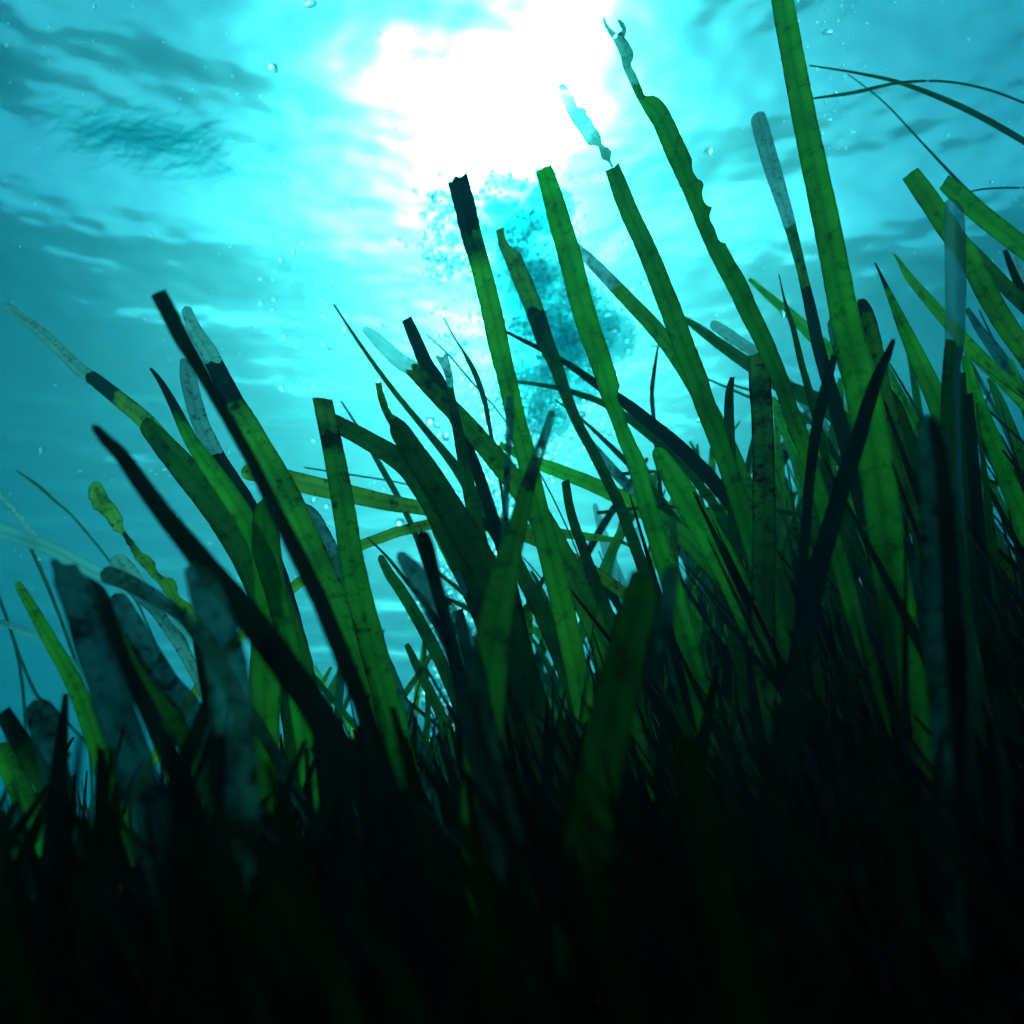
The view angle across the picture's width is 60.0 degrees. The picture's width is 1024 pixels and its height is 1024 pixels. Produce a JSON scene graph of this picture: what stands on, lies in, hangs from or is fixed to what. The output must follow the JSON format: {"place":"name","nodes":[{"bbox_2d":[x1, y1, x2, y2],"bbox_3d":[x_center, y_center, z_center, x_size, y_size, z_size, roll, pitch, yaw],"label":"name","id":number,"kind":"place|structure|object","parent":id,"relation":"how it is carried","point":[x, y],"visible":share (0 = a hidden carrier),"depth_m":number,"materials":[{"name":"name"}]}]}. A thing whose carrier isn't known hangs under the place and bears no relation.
{"place":"outdoors","nodes":[
{"label":"outdoors","id":0,"kind":"place"},
{"bbox_2d":[0,0,1023,821],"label":"water surface","id":1,"kind":"object","parent":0,"point":[116,170],"visible":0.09,"depth_m":3.44,"materials":[{"name":"liquid"}]},
{"bbox_2d":[168,164,695,739],"bbox_3d":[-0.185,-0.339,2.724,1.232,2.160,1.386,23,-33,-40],"label":"fine bubbles","id":2,"kind":"object","parent":1,"relation":"in","point":[444,258],"visible":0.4,"depth_m":2.68},
{"bbox_2d":[5,1,1022,617],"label":"suspended specks","id":3,"kind":"object","parent":1,"relation":"in","point":[515,217],"visible":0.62,"depth_m":1.50,"materials":[{"name":"organic debris"},{"name":"sediment"},{"name":"air"}]},
{"bbox_2d":[0,357,1023,1023],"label":"seagrass meadow","id":4,"kind":"structure","parent":0,"point":[712,901],"depth_m":0.19,"materials":[{"name":"plant"}]},
{"bbox_2d":[36,693,68,914],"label":"seagrass leaf","id":5,"kind":"object","parent":4,"relation":"on","point":[59,767],"visible":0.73,"depth_m":0.29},
{"bbox_2d":[25,699,79,853],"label":"seagrass leaf","id":6,"kind":"object","parent":4,"relation":"on","point":[41,717],"visible":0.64,"depth_m":0.33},
{"bbox_2d":[49,558,169,905],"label":"seagrass leaf","id":7,"kind":"object","parent":4,"relation":"on","point":[137,775],"visible":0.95,"depth_m":0.26,"materials":[{"name":"plant"}]},
{"bbox_2d":[458,409,555,911],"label":"seagrass leaf","id":8,"kind":"object","parent":4,"relation":"on","point":[493,631],"visible":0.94,"depth_m":0.32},
{"bbox_2d":[847,74,984,203],"bbox_3d":[0.444,-0.379,0.936,0.126,0.322,0.006,-15,-29,30],"label":"drifting filament","id":9,"kind":"object","parent":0,"point":[949,172],"visible":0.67,"depth_m":0.95},
{"bbox_2d":[809,65,1023,144],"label":"drifting filament","id":10,"kind":"object","parent":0,"point":[1007,131],"visible":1,"depth_m":0.90},
{"bbox_2d":[813,80,1023,103],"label":"drifting filament","id":11,"kind":"object","parent":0,"point":[858,91],"visible":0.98,"depth_m":0.89},
{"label":"seabed","id":12,"kind":"structure","parent":0,"visible":0},
{"bbox_2d":[0,597,26,730],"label":"seagrass strand","id":13,"kind":"object","parent":12,"relation":"on","point":[18,663],"visible":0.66,"depth_m":1.22},
{"bbox_2d":[0,741,43,857],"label":"seagrass leaf","id":14,"kind":"object","parent":12,"relation":"on","point":[11,768],"visible":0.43,"depth_m":0.39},
{"bbox_2d":[0,707,84,850],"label":"seagrass leaf","id":15,"kind":"object","parent":12,"relation":"on","point":[17,736],"visible":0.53,"depth_m":0.37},
{"bbox_2d":[0,619,84,678],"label":"seagrass leaf","id":16,"kind":"object","parent":12,"relation":"on","point":[5,624],"visible":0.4,"depth_m":0.85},
{"bbox_2d":[29,549,93,824],"bbox_3d":[-0.594,0.499,1.072,0.215,0.995,0.001,-2,-25,4],"label":"seagrass strand","id":17,"kind":"object","parent":12,"relation":"on","point":[48,588],"visible":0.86,"depth_m":1.23},
{"bbox_2d":[15,582,134,890],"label":"seagrass leaf","id":18,"kind":"object","parent":12,"relation":"on","point":[76,690],"visible":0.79,"depth_m":0.42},
{"bbox_2d":[16,470,152,634],"bbox_3d":[-0.573,0.444,1.115,0.350,1.106,0.003,2,-25,-4],"label":"seagrass strand","id":19,"kind":"object","parent":12,"relation":"on","point":[41,488],"visible":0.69,"depth_m":1.31},
{"bbox_2d":[4,304,167,432],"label":"seagrass leaf","id":20,"kind":"object","parent":12,"relation":"on","point":[132,409],"visible":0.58,"depth_m":0.97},
{"bbox_2d":[0,524,192,645],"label":"seagrass leaf","id":21,"kind":"object","parent":12,"relation":"on","point":[62,554],"visible":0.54,"depth_m":0.81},
{"bbox_2d":[88,482,194,620],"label":"seagrass leaf","id":22,"kind":"object","parent":12,"relation":"on","point":[104,505],"visible":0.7,"depth_m":0.81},
{"bbox_2d":[86,576,211,857],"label":"seagrass leaf","id":23,"kind":"object","parent":12,"relation":"on","point":[154,724],"visible":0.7,"depth_m":0.29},
{"bbox_2d":[111,554,201,701],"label":"seagrass leaf","id":24,"kind":"object","parent":12,"relation":"on","point":[161,618],"visible":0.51,"depth_m":0.77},
{"bbox_2d":[110,593,212,753],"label":"seagrass leaf","id":25,"kind":"object","parent":12,"relation":"on","point":[176,692],"visible":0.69,"depth_m":0.34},
{"bbox_2d":[117,620,208,811],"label":"seagrass leaf","id":26,"kind":"object","parent":12,"relation":"on","point":[173,718],"visible":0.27,"depth_m":0.42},
{"bbox_2d":[121,690,209,936],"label":"seagrass leaf","id":27,"kind":"object","parent":12,"relation":"on","point":[194,737],"visible":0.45,"depth_m":0.29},
{"bbox_2d":[193,641,210,719],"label":"seagrass leaf","id":28,"kind":"object","parent":12,"relation":"on","point":[200,670],"visible":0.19,"depth_m":0.38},
{"bbox_2d":[100,566,307,828],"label":"seagrass leaf","id":29,"kind":"object","parent":12,"relation":"on","point":[129,583],"visible":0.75,"depth_m":0.36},
{"bbox_2d":[184,560,259,895],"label":"seagrass leaf","id":30,"kind":"object","parent":12,"relation":"on","point":[230,696],"visible":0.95,"depth_m":0.24,"materials":[{"name":"plant"}]},
{"bbox_2d":[150,368,318,812],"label":"seagrass leaf","id":31,"kind":"object","parent":12,"relation":"on","point":[227,491],"visible":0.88,"depth_m":0.47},
{"bbox_2d":[140,417,328,836],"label":"seagrass leaf","id":32,"kind":"object","parent":12,"relation":"on","point":[178,461],"visible":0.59,"depth_m":0.59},
{"bbox_2d":[179,358,303,629],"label":"seagrass leaf","id":33,"kind":"object","parent":12,"relation":"on","point":[201,425],"visible":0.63,"depth_m":0.73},
{"bbox_2d":[91,424,417,932],"bbox_3d":[-0.026,0.254,0.154,0.220,0.626,0.005,0,-25,0],"label":"seagrass leaf","id":34,"kind":"object","parent":12,"relation":"on","point":[294,678],"visible":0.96,"depth_m":0.25,"materials":[{"name":"plant"}]},
{"bbox_2d":[249,500,284,830],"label":"seagrass leaf","id":35,"kind":"object","parent":12,"relation":"on","point":[266,687],"visible":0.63,"depth_m":0.44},
{"bbox_2d":[182,306,377,720],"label":"seagrass leaf","id":36,"kind":"object","parent":12,"relation":"on","point":[288,494],"visible":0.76,"depth_m":0.53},
{"bbox_2d":[151,289,450,1007],"bbox_3d":[-0.044,0.230,0.169,0.188,0.709,0.001,-5,-25,10],"label":"seagrass leaf","id":37,"kind":"object","parent":12,"relation":"on","point":[374,743],"visible":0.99,"depth_m":0.26,"materials":[{"name":"plant"}]},
{"bbox_2d":[315,675,356,729],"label":"seagrass leaf","id":38,"kind":"object","parent":12,"relation":"on","point":[340,708],"visible":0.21,"depth_m":0.79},
{"bbox_2d":[312,397,417,788],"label":"seagrass leaf","id":39,"kind":"object","parent":12,"relation":"on","point":[379,673],"visible":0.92,"depth_m":0.48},
{"bbox_2d":[306,504,442,825],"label":"seagrass leaf","id":40,"kind":"object","parent":12,"relation":"on","point":[330,544],"visible":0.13,"depth_m":0.59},
{"bbox_2d":[126,517,628,814],"bbox_3d":[-0.141,0.380,0.684,0.511,0.831,0.004,0,-25,0],"label":"seagrass leaf","id":41,"kind":"object","parent":12,"relation":"on","point":[385,536],"visible":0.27,"depth_m":0.85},
{"bbox_2d":[341,401,418,550],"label":"seagrass strand","id":42,"kind":"object","parent":12,"relation":"on","point":[388,480],"visible":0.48,"depth_m":0.89},
{"bbox_2d":[378,555,457,717],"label":"seagrass leaf","id":43,"kind":"object","parent":12,"relation":"on","point":[423,628],"visible":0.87,"depth_m":0.78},
{"bbox_2d":[335,414,517,755],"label":"seagrass leaf","id":44,"kind":"object","parent":12,"relation":"on","point":[387,452],"visible":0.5,"depth_m":0.59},
{"bbox_2d":[417,529,444,591],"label":"seagrass leaf","id":45,"kind":"object","parent":12,"relation":"on","point":[428,553],"visible":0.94,"depth_m":0.31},
{"bbox_2d":[404,643,460,782],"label":"seagrass leaf","id":46,"kind":"object","parent":12,"relation":"on","point":[434,701],"visible":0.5,"depth_m":0.81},
{"bbox_2d":[333,304,575,727],"bbox_3d":[-0.030,0.262,0.655,0.297,1.045,0.003,-2,-25,4],"label":"seagrass strand","id":47,"kind":"object","parent":12,"relation":"on","point":[533,596],"visible":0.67,"depth_m":0.75},
{"bbox_2d":[402,316,530,643],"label":"seagrass leaf","id":48,"kind":"object","parent":12,"relation":"on","point":[422,355],"visible":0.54,"depth_m":0.68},
{"bbox_2d":[397,551,537,905],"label":"seagrass leaf","id":49,"kind":"object","parent":12,"relation":"on","point":[449,624],"visible":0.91,"depth_m":0.29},
{"bbox_2d":[375,381,567,814],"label":"seagrass leaf","id":50,"kind":"object","parent":12,"relation":"on","point":[475,551],"visible":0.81,"depth_m":0.49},
{"bbox_2d":[443,317,502,500],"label":"seagrass strand","id":51,"kind":"object","parent":12,"relation":"on","point":[476,376],"visible":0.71,"depth_m":0.74},
{"bbox_2d":[435,353,520,743],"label":"seagrass leaf","id":52,"kind":"object","parent":12,"relation":"on","point":[472,506],"visible":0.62,"depth_m":0.62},
{"bbox_2d":[241,464,739,738],"bbox_3d":[0.019,0.342,0.616,0.526,0.851,0.011,0,-25,0],"label":"seagrass leaf","id":53,"kind":"object","parent":12,"relation":"on","point":[314,485],"visible":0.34,"depth_m":0.78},
{"bbox_2d":[500,396,514,542],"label":"seagrass strand","id":54,"kind":"object","parent":12,"relation":"on","point":[510,417],"visible":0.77,"depth_m":0.40},
{"bbox_2d":[426,334,588,581],"bbox_3d":[0.025,0.287,0.613,0.209,0.996,0.004,0,-25,0],"label":"seagrass strand","id":55,"kind":"object","parent":12,"relation":"on","point":[455,362],"visible":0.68,"depth_m":0.79},
{"bbox_2d":[363,326,664,813],"bbox_3d":[0.011,0.275,0.495,0.256,0.931,0.004,-1,-25,2],"label":"seagrass leaf","id":56,"kind":"object","parent":12,"relation":"on","point":[485,446],"visible":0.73,"depth_m":0.64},
{"bbox_2d":[447,172,593,737],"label":"seagrass leaf","id":57,"kind":"object","parent":12,"relation":"on","point":[559,596],"visible":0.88,"depth_m":0.57,"materials":[{"name":"plant"}]},
{"bbox_2d":[507,457,648,758],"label":"seagrass leaf","id":58,"kind":"object","parent":12,"relation":"on","point":[603,524],"visible":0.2,"depth_m":1.17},
{"bbox_2d":[496,227,693,738],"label":"seagrass leaf","id":59,"kind":"object","parent":12,"relation":"on","point":[529,297],"visible":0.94,"depth_m":0.72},
{"bbox_2d":[550,570,657,984],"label":"seagrass leaf","id":60,"kind":"object","parent":12,"relation":"on","point":[613,706],"visible":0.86,"depth_m":0.25,"materials":[{"name":"plant"}]},
{"bbox_2d":[554,473,656,719],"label":"seagrass leaf","id":61,"kind":"object","parent":12,"relation":"on","point":[609,557],"visible":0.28,"depth_m":0.86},
{"bbox_2d":[562,479,649,731],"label":"seagrass leaf","id":62,"kind":"object","parent":12,"relation":"on","point":[593,577],"visible":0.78,"depth_m":0.65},
{"bbox_2d":[593,503,626,600],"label":"seagrass leaf","id":63,"kind":"object","parent":12,"relation":"on","point":[613,572],"visible":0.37,"depth_m":1.15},
{"bbox_2d":[499,442,724,596],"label":"seagrass leaf","id":64,"kind":"object","parent":12,"relation":"on","point":[688,544],"visible":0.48,"depth_m":0.80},
{"bbox_2d":[536,164,722,756],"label":"seagrass leaf","id":65,"kind":"object","parent":12,"relation":"on","point":[578,291],"visible":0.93,"depth_m":0.62,"materials":[{"name":"plant"}]},
{"bbox_2d":[517,380,749,569],"bbox_3d":[0.144,0.304,0.646,0.286,0.971,0.014,-4,-25,9],"label":"seagrass strand","id":66,"kind":"object","parent":12,"relation":"on","point":[697,483],"visible":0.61,"depth_m":0.82},
{"bbox_2d":[555,399,732,623],"bbox_3d":[0.160,0.331,0.672,0.237,0.966,0.004,2,-25,-4],"label":"seagrass strand","id":67,"kind":"object","parent":12,"relation":"on","point":[661,500],"visible":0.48,"depth_m":0.83},
{"bbox_2d":[641,565,678,680],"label":"seagrass leaf","id":68,"kind":"object","parent":12,"relation":"on","point":[658,646],"visible":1,"depth_m":0.24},
{"bbox_2d":[593,441,729,643],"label":"seagrass leaf","id":69,"kind":"object","parent":12,"relation":"on","point":[625,483],"visible":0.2,"depth_m":0.94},
{"bbox_2d":[650,345,679,706],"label":"seagrass strand","id":70,"kind":"object","parent":12,"relation":"on","point":[653,414],"visible":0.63,"depth_m":0.90},
{"bbox_2d":[507,331,842,714],"bbox_3d":[0.160,0.277,0.633,0.341,0.976,0.006,2,-25,-5],"label":"seagrass leaf","id":71,"kind":"object","parent":12,"relation":"on","point":[697,464],"visible":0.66,"depth_m":0.79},
{"bbox_2d":[650,481,726,736],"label":"seagrass leaf","id":72,"kind":"object","parent":12,"relation":"on","point":[706,668],"visible":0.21,"depth_m":0.77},
{"bbox_2d":[558,83,819,823],"bbox_3d":[0.112,0.159,0.458,0.133,1.090,0.081,-16,-29,30],"label":"seagrass leaf","id":73,"kind":"object","parent":12,"relation":"on","point":[683,343],"visible":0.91,"depth_m":0.62,"materials":[{"name":"plant"}]},
{"bbox_2d":[578,243,815,697],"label":"seagrass leaf","id":74,"kind":"object","parent":12,"relation":"on","point":[645,318],"visible":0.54,"depth_m":0.79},
{"bbox_2d":[652,447,780,706],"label":"seagrass leaf","id":75,"kind":"object","parent":12,"relation":"on","point":[679,486],"visible":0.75,"depth_m":0.55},
{"bbox_2d":[710,438,752,675],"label":"seagrass leaf","id":76,"kind":"object","parent":12,"relation":"on","point":[717,628],"visible":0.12,"depth_m":0.79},
{"bbox_2d":[724,377,754,796],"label":"seagrass leaf","id":77,"kind":"object","parent":12,"relation":"on","point":[733,530],"visible":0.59,"depth_m":0.56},
{"bbox_2d":[603,17,896,780],"bbox_3d":[0.131,0.116,0.426,0.122,1.149,0.075,-6,-26,13],"label":"seagrass leaf","id":78,"kind":"object","parent":12,"relation":"on","point":[662,121],"visible":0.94,"depth_m":0.55,"materials":[{"name":"plant"}]},
{"bbox_2d":[749,352,776,800],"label":"seagrass leaf","id":79,"kind":"object","parent":12,"relation":"on","point":[763,502],"visible":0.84,"depth_m":0.49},
{"bbox_2d":[710,321,840,455],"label":"seagrass leaf","id":80,"kind":"object","parent":12,"relation":"on","point":[731,336],"visible":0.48,"depth_m":0.95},
{"bbox_2d":[773,418,793,579],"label":"seagrass leaf","id":81,"kind":"object","parent":12,"relation":"on","point":[777,443],"visible":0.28,"depth_m":0.91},
{"bbox_2d":[685,316,899,493],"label":"seagrass leaf","id":82,"kind":"object","parent":12,"relation":"on","point":[733,353],"visible":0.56,"depth_m":0.91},
{"bbox_2d":[772,397,842,720],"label":"seagrass leaf","id":83,"kind":"object","parent":12,"relation":"on","point":[789,443],"visible":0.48,"depth_m":0.83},
{"bbox_2d":[775,483,839,695],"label":"seagrass leaf","id":84,"kind":"object","parent":12,"relation":"on","point":[779,501],"visible":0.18,"depth_m":0.77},
{"bbox_2d":[597,505,1021,630],"bbox_3d":[0.274,0.337,0.460,0.431,0.756,0.003,0,-25,0],"label":"seagrass strand","id":85,"kind":"object","parent":12,"relation":"on","point":[816,518],"visible":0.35,"depth_m":0.62},
{"bbox_2d":[751,111,871,569],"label":"seagrass leaf","id":86,"kind":"object","parent":12,"relation":"on","point":[768,155],"visible":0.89,"depth_m":0.75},
{"bbox_2d":[793,354,836,809],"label":"seagrass leaf","id":87,"kind":"object","parent":12,"relation":"on","point":[810,473],"visible":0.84,"depth_m":0.43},
{"bbox_2d":[778,274,861,609],"bbox_3d":[0.229,0.236,0.520,0.022,0.957,0.012,0,-25,0],"label":"seagrass strand","id":88,"kind":"object","parent":12,"relation":"on","point":[810,395],"visible":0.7,"depth_m":0.67},
{"bbox_2d":[819,378,843,694],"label":"seagrass leaf","id":89,"kind":"object","parent":12,"relation":"on","point":[832,435],"visible":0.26,"depth_m":0.82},
{"bbox_2d":[770,339,895,838],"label":"seagrass leaf","id":90,"kind":"object","parent":12,"relation":"on","point":[795,679],"visible":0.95,"depth_m":0.36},
{"bbox_2d":[787,427,879,634],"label":"seagrass leaf","id":91,"kind":"object","parent":12,"relation":"on","point":[859,564],"visible":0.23,"depth_m":0.71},
{"bbox_2d":[771,0,931,797],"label":"seagrass leaf","id":92,"kind":"object","parent":12,"relation":"on","point":[882,511],"visible":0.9,"depth_m":0.48,"materials":[{"name":"plant"}]},
{"bbox_2d":[827,319,923,636],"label":"seagrass leaf","id":93,"kind":"object","parent":12,"relation":"on","point":[914,571],"visible":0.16,"depth_m":0.64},
{"bbox_2d":[748,278,1010,596],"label":"seagrass leaf","id":94,"kind":"object","parent":12,"relation":"on","point":[800,322],"visible":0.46,"depth_m":0.96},
{"bbox_2d":[857,299,921,578],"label":"seagrass leaf","id":95,"kind":"object","parent":12,"relation":"on","point":[871,328],"visible":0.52,"depth_m":0.58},
{"bbox_2d":[887,365,918,434],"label":"seagrass leaf","id":96,"kind":"object","parent":12,"relation":"on","point":[912,415],"visible":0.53,"depth_m":0.81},
{"bbox_2d":[892,390,918,483],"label":"seagrass leaf","id":97,"kind":"object","parent":12,"relation":"on","point":[910,439],"visible":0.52,"depth_m":0.58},
{"bbox_2d":[875,263,1023,712],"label":"seagrass leaf","id":98,"kind":"object","parent":12,"relation":"on","point":[928,380],"visible":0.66,"depth_m":0.67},
{"bbox_2d":[916,414,998,1023],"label":"seagrass leaf","id":99,"kind":"object","parent":12,"relation":"on","point":[939,726],"visible":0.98,"depth_m":0.24,"materials":[{"name":"plant"}]},
{"bbox_2d":[893,253,1023,411],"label":"seagrass leaf","id":100,"kind":"object","parent":12,"relation":"on","point":[973,350],"visible":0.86,"depth_m":0.69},
{"bbox_2d":[902,168,1023,369],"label":"seagrass leaf","id":101,"kind":"object","parent":12,"relation":"on","point":[988,295],"visible":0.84,"depth_m":0.61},
{"bbox_2d":[927,418,999,1009],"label":"seagrass leaf","id":102,"kind":"object","parent":12,"relation":"on","point":[958,699],"visible":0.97,"depth_m":0.23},
{"bbox_2d":[941,199,988,753],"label":"seagrass leaf","id":103,"kind":"object","parent":12,"relation":"on","point":[955,265],"visible":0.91,"depth_m":0.42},
{"bbox_2d":[960,372,984,636],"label":"seagrass leaf","id":104,"kind":"object","parent":12,"relation":"on","point":[971,558],"visible":0.19,"depth_m":0.53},
{"bbox_2d":[939,175,1023,260],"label":"seagrass leaf","id":105,"kind":"object","parent":12,"relation":"on","point":[991,222],"visible":0.95,"depth_m":0.65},
{"bbox_2d":[963,392,1007,700],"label":"seagrass leaf","id":106,"kind":"object","parent":12,"relation":"on","point":[975,491],"visible":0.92,"depth_m":0.49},
{"bbox_2d":[962,355,1023,544],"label":"seagrass leaf","id":107,"kind":"object","parent":12,"relation":"on","point":[1009,484],"visible":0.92,"depth_m":0.60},
{"bbox_2d":[964,352,1022,471],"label":"seagrass leaf","id":108,"kind":"object","parent":12,"relation":"on","point":[990,399],"visible":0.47,"depth_m":1.18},
{"bbox_2d":[966,307,1023,385],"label":"seagrass leaf","id":109,"kind":"object","parent":12,"relation":"on","point":[1000,357],"visible":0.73,"depth_m":0.96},
{"bbox_2d":[971,240,1023,314],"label":"seagrass leaf","id":110,"kind":"object","parent":12,"relation":"on","point":[1010,291],"visible":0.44,"depth_m":0.75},
{"bbox_2d":[983,505,1023,648],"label":"seagrass leaf","id":111,"kind":"object","parent":12,"relation":"on","point":[1007,566],"visible":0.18,"depth_m":0.72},
{"bbox_2d":[987,378,1023,471],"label":"seagrass leaf","id":112,"kind":"object","parent":12,"relation":"on","point":[1018,445],"visible":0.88,"depth_m":0.81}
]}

